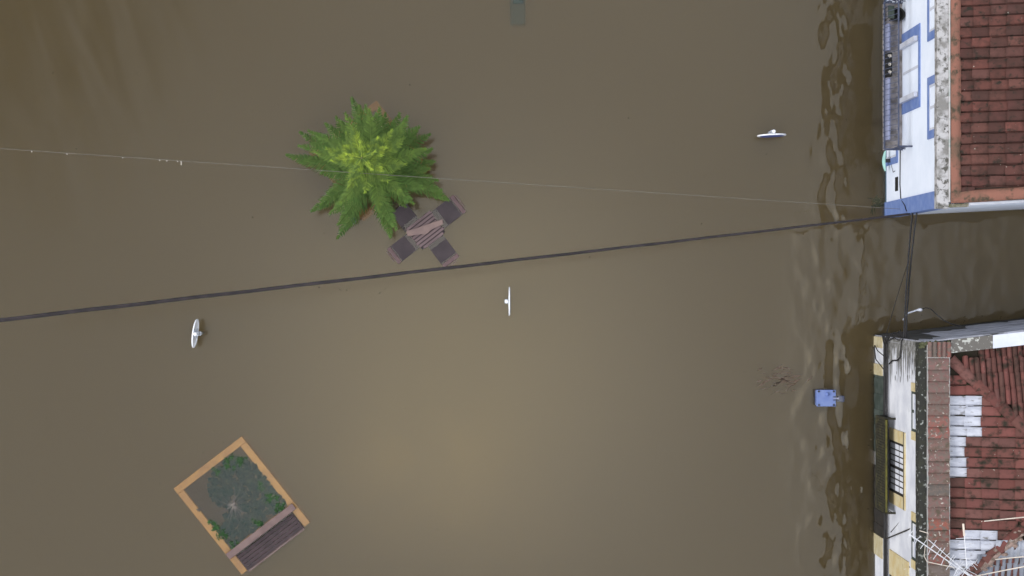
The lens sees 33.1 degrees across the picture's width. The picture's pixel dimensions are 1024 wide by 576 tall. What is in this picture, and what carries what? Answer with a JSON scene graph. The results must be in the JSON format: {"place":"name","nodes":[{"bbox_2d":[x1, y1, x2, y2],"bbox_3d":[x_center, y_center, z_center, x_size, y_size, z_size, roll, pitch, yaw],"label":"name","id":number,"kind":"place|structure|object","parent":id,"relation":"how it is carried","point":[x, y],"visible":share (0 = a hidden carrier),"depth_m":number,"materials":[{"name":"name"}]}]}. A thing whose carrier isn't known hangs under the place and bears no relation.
{"place":"outdoors","nodes":[
{"label":"outdoors","id":0,"kind":"place"},
{"bbox_2d":[0,0,1023,575],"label":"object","id":1,"kind":"structure","parent":0,"point":[614,412],"depth_m":38.75,"materials":[{"name":"brown liquid"}]},
{"bbox_2d":[191,319,207,347],"bbox_3d":[-6.879,0.996,38.038,0.122,1.525,0.630,7,90,0],"label":"traffic sign","id":2,"kind":"object","parent":1,"relation":"on","point":[196,332],"visible":1,"depth_m":37.67,"materials":[{"name":"white metal"}]},
{"bbox_2d":[174,434,311,573],"bbox_3d":[-5.968,4.802,38.415,1.900,0.770,2.463,-38,90,0],"label":"planter","id":3,"kind":"object","parent":1,"relation":"on","point":[192,492],"visible":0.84,"depth_m":38.04,"materials":[{"name":"beige wood"}]},
{"bbox_2d":[207,519,220,530],"bbox_3d":[-6.588,5.247,38.002,0.322,0.127,0.248,21,90,0],"label":"shrub","id":4,"kind":"object","parent":3,"relation":"on","point":[216,526],"visible":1,"depth_m":37.99,"materials":[{"name":"green plant"}]},
{"bbox_2d":[211,467,220,476],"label":"shrub","id":5,"kind":"object","parent":3,"relation":"in","point":[218,472],"visible":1,"depth_m":38.00,"materials":[{"name":"green plant"}]},
{"bbox_2d":[215,529,229,539],"bbox_3d":[-6.385,5.423,38.004,0.333,0.140,0.306,0,90,0],"label":"shrub","id":6,"kind":"object","parent":3,"relation":"in","point":[221,534],"visible":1,"depth_m":37.97,"materials":[{"name":"green plant"}]},
{"bbox_2d":[224,454,235,470],"bbox_3d":[-6.249,3.844,38.001,0.340,0.124,0.421,0,90,0],"label":"shrub","id":7,"kind":"object","parent":3,"relation":"in","point":[227,466],"visible":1,"depth_m":37.98,"materials":[{"name":"green plant"}]},
{"bbox_2d":[216,479,250,521],"bbox_3d":[-6.199,4.799,38.001,0.855,0.198,1.027,-13,90,0],"label":"bare shrub","id":8,"kind":"object","parent":3,"relation":"in","point":[233,504],"visible":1,"depth_m":38.00,"materials":[{"name":"grey plant"}]},
{"bbox_2d":[229,540,239,549],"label":"shrub","id":9,"kind":"object","parent":3,"relation":"in","point":[232,544],"visible":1,"depth_m":37.99,"materials":[{"name":"green plant"}]},
{"bbox_2d":[236,456,247,466],"bbox_3d":[-5.989,3.797,38.003,0.221,0.135,0.291,37,90,0],"label":"shrub","id":10,"kind":"object","parent":3,"relation":"in","point":[241,460],"visible":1,"depth_m":37.97,"materials":[{"name":"green plant"}]},
{"bbox_2d":[207,456,285,546],"bbox_3d":[-6.063,4.661,38.032,1.663,0.075,1.731,-40,90,0],"label":"ground cover","id":11,"kind":"object","parent":3,"relation":"on","point":[248,472],"visible":1,"depth_m":38.02,"materials":[{"name":"plant"}]},
{"bbox_2d":[252,518,262,526],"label":"shrub","id":12,"kind":"object","parent":3,"relation":"in","point":[258,523],"visible":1,"depth_m":37.97,"materials":[{"name":"green plant"}]},
{"bbox_2d":[257,481,264,490],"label":"shrub","id":13,"kind":"object","parent":3,"relation":"in","point":[259,487],"visible":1,"depth_m":38.00,"materials":[{"name":"green plant"}]},
{"bbox_2d":[226,504,304,571],"bbox_3d":[-5.383,5.547,38.350,1.842,0.900,0.625,-37,90,0],"label":"bench","id":14,"kind":"object","parent":3,"relation":"on","point":[250,557],"visible":0.99,"depth_m":37.99,"materials":[{"name":"wood"}]},
{"bbox_2d":[263,492,278,502],"bbox_3d":[-5.316,4.646,38.002,0.378,0.123,0.288,0,90,0],"label":"shrub","id":15,"kind":"object","parent":3,"relation":"in","point":[270,498],"visible":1,"depth_m":37.97,"materials":[{"name":"green plant"}]},
{"bbox_2d":[274,502,284,512],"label":"shrub","id":16,"kind":"object","parent":3,"relation":"in","point":[280,508],"visible":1,"depth_m":37.97,"materials":[{"name":"green plant"}]},
{"bbox_2d":[309,101,431,221],"bbox_3d":[-3.154,-2.824,38.510,1.900,0.580,1.983,-38,90,0],"label":"planter","id":17,"kind":"object","parent":1,"relation":"on","point":[369,213],"visible":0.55,"depth_m":38.22,"materials":[{"name":"soil"}]},
{"bbox_2d":[285,96,449,239],"bbox_3d":[-3.104,-2.562,36.083,3.147,4.634,3.096,-33,90,0],"label":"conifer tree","id":18,"kind":"object","parent":17,"relation":"in","point":[365,146],"visible":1,"depth_m":36.55,"materials":[{"name":"green plant"}]},
{"bbox_2d":[387,234,419,263],"bbox_3d":[-2.398,-0.875,38.360,0.688,0.780,0.420,-38,90,0],"label":"seat","id":19,"kind":"object","parent":1,"relation":"on","point":[402,249],"visible":1,"depth_m":37.99,"materials":[{"name":"wood"}]},
{"bbox_2d":[391,200,418,232],"bbox_3d":[-2.394,-1.624,38.360,0.420,0.780,0.688,-37,90,0],"label":"seat","id":20,"kind":"object","parent":1,"relation":"on","point":[406,217],"visible":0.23,"depth_m":37.99,"materials":[{"name":"wood"}]},
{"bbox_2d":[406,211,444,249],"bbox_3d":[-1.901,-1.265,38.352,0.693,0.795,0.608,-38,90,0],"label":"picnic table","id":21,"kind":"object","parent":1,"relation":"on","point":[423,241],"visible":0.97,"depth_m":37.95,"materials":[{"name":"wood"}]},
{"bbox_2d":[406,219,442,235],"bbox_3d":[-1.902,-1.287,37.938,0.852,0.031,0.204,-18,90,0],"label":"board","id":22,"kind":"object","parent":21,"relation":"on","point":[425,229],"visible":1,"depth_m":37.92,"materials":[{"name":"wood"}]},
{"bbox_2d":[428,235,458,266],"bbox_3d":[-1.507,-0.804,38.360,0.420,0.780,0.688,-37,90,0],"label":"seat","id":23,"kind":"object","parent":1,"relation":"on","point":[443,251],"visible":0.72,"depth_m":37.99,"materials":[{"name":"wood"}]},
{"bbox_2d":[432,195,465,228],"bbox_3d":[-1.389,-1.688,38.354,0.688,0.792,0.470,-38,90,0],"label":"seat","id":24,"kind":"object","parent":1,"relation":"on","point":[449,212],"visible":1,"depth_m":37.99,"materials":[{"name":"wood"}]},
{"bbox_2d":[505,287,509,315],"bbox_3d":[-0.100,0.291,38.038,0.122,1.525,0.630,0,90,0],"label":"traffic sign","id":25,"kind":"object","parent":1,"relation":"on","point":[507,300],"visible":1,"depth_m":37.37,"materials":[{"name":"white metal"}]},
{"bbox_2d":[510,0,524,28],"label":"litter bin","id":26,"kind":"object","parent":1,"relation":"on","point":[517,14],"visible":1,"depth_m":38.12,"materials":[{"name":"grey paint"}]},
{"bbox_2d":[757,130,785,138],"bbox_3d":[5.672,-3.373,38.038,0.630,1.525,0.122,-2,90,0],"label":"traffic sign","id":27,"kind":"object","parent":1,"relation":"on","point":[771,133],"visible":1,"depth_m":37.44,"materials":[{"name":"white metal"}]},
{"bbox_2d":[810,388,843,405],"bbox_3d":[7.014,2.415,38.230,0.672,1.040,0.363,0,90,0],"label":"utility cabinet","id":28,"kind":"object","parent":1,"relation":"on","point":[824,397],"visible":1,"depth_m":37.76,"materials":[{"name":"blue metal"}]},
{"bbox_2d":[867,316,1023,575],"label":"town house","id":29,"kind":"structure","parent":1,"relation":"on","point":[945,461],"depth_m":33.45,"materials":[{"name":"paint"}]},
{"bbox_2d":[868,373,882,450],"bbox_3d":[8.004,2.751,37.875,0.032,1.850,1.698,0,90,0],"label":"shop door","id":30,"kind":"structure","parent":29,"relation":"in","point":[876,398],"depth_m":38.07,"materials":[{"name":"grey paint"}]},
{"bbox_2d":[868,462,882,537],"bbox_3d":[8.004,4.649,37.875,0.032,1.850,1.498,0,90,0],"label":"shop door","id":31,"kind":"structure","parent":29,"relation":"in","point":[875,516],"depth_m":38.11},
{"bbox_2d":[874,345,887,368],"bbox_3d":[7.925,1.500,37.154,0.071,1.312,0.521,0,90,0],"label":"cable loop","id":32,"kind":"object","parent":29,"relation":"hanging from","point":[880,353],"visible":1,"depth_m":37.32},
{"bbox_2d":[882,335,888,575],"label":"facade cables","id":33,"kind":"object","parent":29,"relation":"attached to","point":[885,413],"visible":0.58,"depth_m":36.67,"materials":[{"name":"black rubber"}]},
{"bbox_2d":[882,329,903,363],"bbox_3d":[8.033,1.229,35.810,0.376,1.150,0.699,-17,90,0],"label":"cable tangle","id":34,"kind":"object","parent":29,"relation":"attached to","point":[902,338],"visible":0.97,"depth_m":35.68,"materials":[{"name":"black rubber"}]},
{"bbox_2d":[886,266,906,334],"bbox_3d":[8.010,0.214,35.812,0.015,0.199,1.589,15,90,0],"label":"cable","id":35,"kind":"object","parent":29,"relation":"attached to","point":[896,299],"visible":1,"depth_m":35.87,"materials":[{"name":"black rubber"}]},
{"bbox_2d":[889,427,905,510],"bbox_3d":[8.010,3.740,35.770,0.060,1.460,1.580,0,90,0],"label":"balcony door","id":36,"kind":"structure","parent":29,"relation":"in","point":[897,437],"depth_m":35.69,"materials":[{"name":"paint"}]},
{"bbox_2d":[886,524,909,538],"bbox_3d":[7.974,5.052,35.500,0.156,1.806,1.311,0,90,0],"label":"clothes rail","id":37,"kind":"object","parent":29,"relation":"attached to","point":[897,533],"visible":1,"depth_m":35.66,"materials":[{"name":"white metal"}]},
{"bbox_2d":[889,549,908,575],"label":"window","id":38,"kind":"structure","parent":29,"relation":"in","point":[897,564],"depth_m":35.69,"materials":[{"name":"paint"}]},
{"bbox_2d":[903,213,912,337],"bbox_3d":[8.160,-0.265,35.475,0.042,0.492,2.597,6,90,0],"label":"cable","id":39,"kind":"object","parent":29,"relation":"attached to","point":[907,275],"visible":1,"depth_m":35.56,"materials":[{"name":"black rubber"}]},
{"bbox_2d":[905,213,917,337],"bbox_3d":[8.225,-0.267,35.509,0.039,0.296,2.598,6,90,0],"label":"cable","id":40,"kind":"object","parent":29,"relation":"attached to","point":[910,275],"visible":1,"depth_m":35.59,"materials":[{"name":"black rubber"}]},
{"bbox_2d":[911,382,915,440],"bbox_3d":[8.010,2.460,34.080,0.060,0.840,1.140,0,90,0],"label":"window","id":41,"kind":"structure","parent":29,"relation":"in","point":[913,432],"depth_m":34.36,"materials":[{"name":"paint"}]},
{"bbox_2d":[911,511,915,569],"bbox_3d":[8.010,5.030,34.080,0.060,0.840,1.120,0,90,0],"label":"window","id":42,"kind":"structure","parent":29,"relation":"in","point":[913,515],"depth_m":34.36,"materials":[{"name":"paint"}]},
{"bbox_2d":[903,307,960,325],"bbox_3d":[8.675,0.570,35.539,1.249,0.192,0.318,6,90,0],"label":"street lamp","id":43,"kind":"object","parent":29,"relation":"attached to","point":[919,309],"visible":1,"depth_m":35.59,"materials":[{"name":"grey metal"}]},
{"bbox_2d":[921,531,954,567],"bbox_3d":[8.098,5.099,33.026,0.352,0.661,0.930,-36,90,0],"label":"aerial lead","id":44,"kind":"object","parent":29,"relation":"on","point":[924,553],"visible":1,"depth_m":33.22,"materials":[{"name":"plastic"}]},
{"bbox_2d":[908,531,972,575],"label":"tv aerial","id":45,"kind":"object","parent":29,"relation":"attached to","point":[966,573],"visible":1,"depth_m":32.64,"materials":[{"name":"metal"}]},
{"bbox_2d":[949,559,977,575],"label":"tv aerial","id":46,"kind":"object","parent":29,"relation":"attached to","point":[965,567],"visible":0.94,"depth_m":32.80,"materials":[{"name":"metal"}]},
{"bbox_2d":[904,556,1023,569],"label":"washing line","id":47,"kind":"object","parent":29,"relation":"attached to","point":[1006,558],"visible":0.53,"depth_m":33.02,"materials":[{"name":"plastic"}]},
{"bbox_2d":[956,524,972,568],"bbox_3d":[8.579,4.985,33.000,0.367,1.209,1.080,-15,90,0],"label":"tv aerial","id":48,"kind":"object","parent":29,"relation":"attached to","point":[965,547],"visible":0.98,"depth_m":32.49,"materials":[{"name":"metal"}]},
{"bbox_2d":[976,566,1023,575],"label":"washing line","id":49,"kind":"object","parent":29,"relation":"attached to","point":[1000,571],"visible":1,"depth_m":32.81,"materials":[{"name":"fabric"}]},
{"bbox_2d":[981,517,1023,521],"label":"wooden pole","id":50,"kind":"object","parent":29,"relation":"attached to","point":[1003,519],"visible":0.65,"depth_m":33.03,"materials":[{"name":"wood"}]},
{"bbox_2d":[877,0,1023,218],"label":"town house","id":51,"kind":"structure","parent":1,"relation":"on","point":[954,144],"depth_m":32.49,"materials":[{"name":"white paint"}]},
{"bbox_2d":[0,148,894,208],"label":"festoon cord","id":52,"kind":"object","parent":51,"relation":"attached to","point":[439,178],"visible":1,"depth_m":34.81,"materials":[{"name":"grey rubber"}]},
{"bbox_2d":[0,213,909,321],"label":"cable bundle","id":53,"kind":"object","parent":51,"relation":"attached to","point":[40,315],"visible":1,"depth_m":33.17,"materials":[{"name":"black rubber"}]},
{"bbox_2d":[882,151,889,170],"bbox_3d":[8.162,-2.770,37.540,0.177,0.179,0.440,0,90,0],"label":"wall lamp","id":54,"kind":"object","parent":51,"relation":"attached to","point":[884,161],"visible":1,"depth_m":37.54,"materials":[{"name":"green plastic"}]},
{"bbox_2d":[885,52,891,76],"bbox_3d":[7.940,-4.710,36.304,0.130,0.226,0.500,0,90,0],"label":"flower box","id":55,"kind":"object","parent":51,"relation":"on","point":[888,60],"visible":0.96,"depth_m":36.26,"materials":[{"name":"black plastic"}]},
{"bbox_2d":[884,6,893,20],"bbox_3d":[7.925,-5.770,36.210,0.130,0.420,0.260,0,90,0],"label":"folding chair","id":56,"kind":"object","parent":51,"relation":"on","point":[891,8],"visible":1,"depth_m":36.00,"materials":[{"name":"green paint"}]},
{"bbox_2d":[882,119,897,166],"bbox_3d":[8.253,-3.220,37.550,0.054,1.500,1.080,0,90,0],"label":"window","id":57,"kind":"structure","parent":51,"relation":"in","point":[894,158],"depth_m":37.22,"materials":[{"name":"blue paint"}]},
{"bbox_2d":[890,7,904,21],"bbox_3d":[8.085,-5.730,36.248,0.300,0.340,0.300,0,90,0],"label":"plant pot","id":58,"kind":"object","parent":51,"relation":"on","point":[901,14],"visible":0.84,"depth_m":36.19,"materials":[{"name":"black plastic"}]},
{"bbox_2d":[899,23,920,114],"bbox_3d":[8.215,-4.505,35.580,0.130,1.600,1.690,0,90,0],"label":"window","id":59,"kind":"structure","parent":51,"relation":"in","point":[912,101],"depth_m":35.30,"materials":[{"name":"blue paint"}]},
{"bbox_2d":[927,74,934,139],"bbox_3d":[8.253,-3.550,33.510,0.054,1.260,1.220,0,90,0],"label":"window","id":60,"kind":"structure","parent":51,"relation":"in","point":[930,80],"depth_m":33.99,"materials":[{"name":"blue paint"}]},
{"bbox_2d":[927,0,934,41],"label":"window","id":61,"kind":"structure","parent":51,"relation":"in","point":[930,32],"depth_m":33.99,"materials":[{"name":"blue paint"}]},
{"bbox_2d":[885,78,890,139],"bbox_3d":[7.926,-3.770,36.302,0.096,0.229,1.300,0,90,0],"label":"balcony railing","id":62,"kind":"object","parent":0,"point":[887,112],"visible":0.92,"depth_m":36.22,"materials":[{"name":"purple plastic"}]},
{"bbox_2d":[885,23,890,50],"bbox_3d":[7.926,-5.280,36.302,0.096,0.229,0.560,0,90,0],"label":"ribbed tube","id":63,"kind":"object","parent":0,"point":[887,29],"visible":0.93,"depth_m":36.22,"materials":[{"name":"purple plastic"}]},
{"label":"water","id":64,"kind":"structure","parent":0,"visible":0},
{"bbox_2d":[46,16,1001,563],"bbox_3d":[0.054,-0.019,37.994,21.561,0.006,12.230,0,90,0],"label":"debris","id":65,"kind":"object","parent":64,"relation":"on","point":[554,132],"visible":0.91,"depth_m":38.00,"materials":[{"name":"brown plant"}]},
{"bbox_2d":[756,365,811,393],"bbox_3d":[6.015,2.012,37.997,1.282,0.001,0.690,0,90,0],"label":"drift scum","id":66,"kind":"object","parent":64,"relation":"on","point":[783,380],"visible":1,"depth_m":38.00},
{"bbox_2d":[869,195,884,214],"bbox_3d":[8.115,-1.855,38.083,0.469,0.075,0.418,-12,90,0],"label":"weed","id":67,"kind":"object","parent":64,"relation":"in","point":[878,202],"visible":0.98,"depth_m":38.09,"materials":[{"name":"green plant"}]}
]}

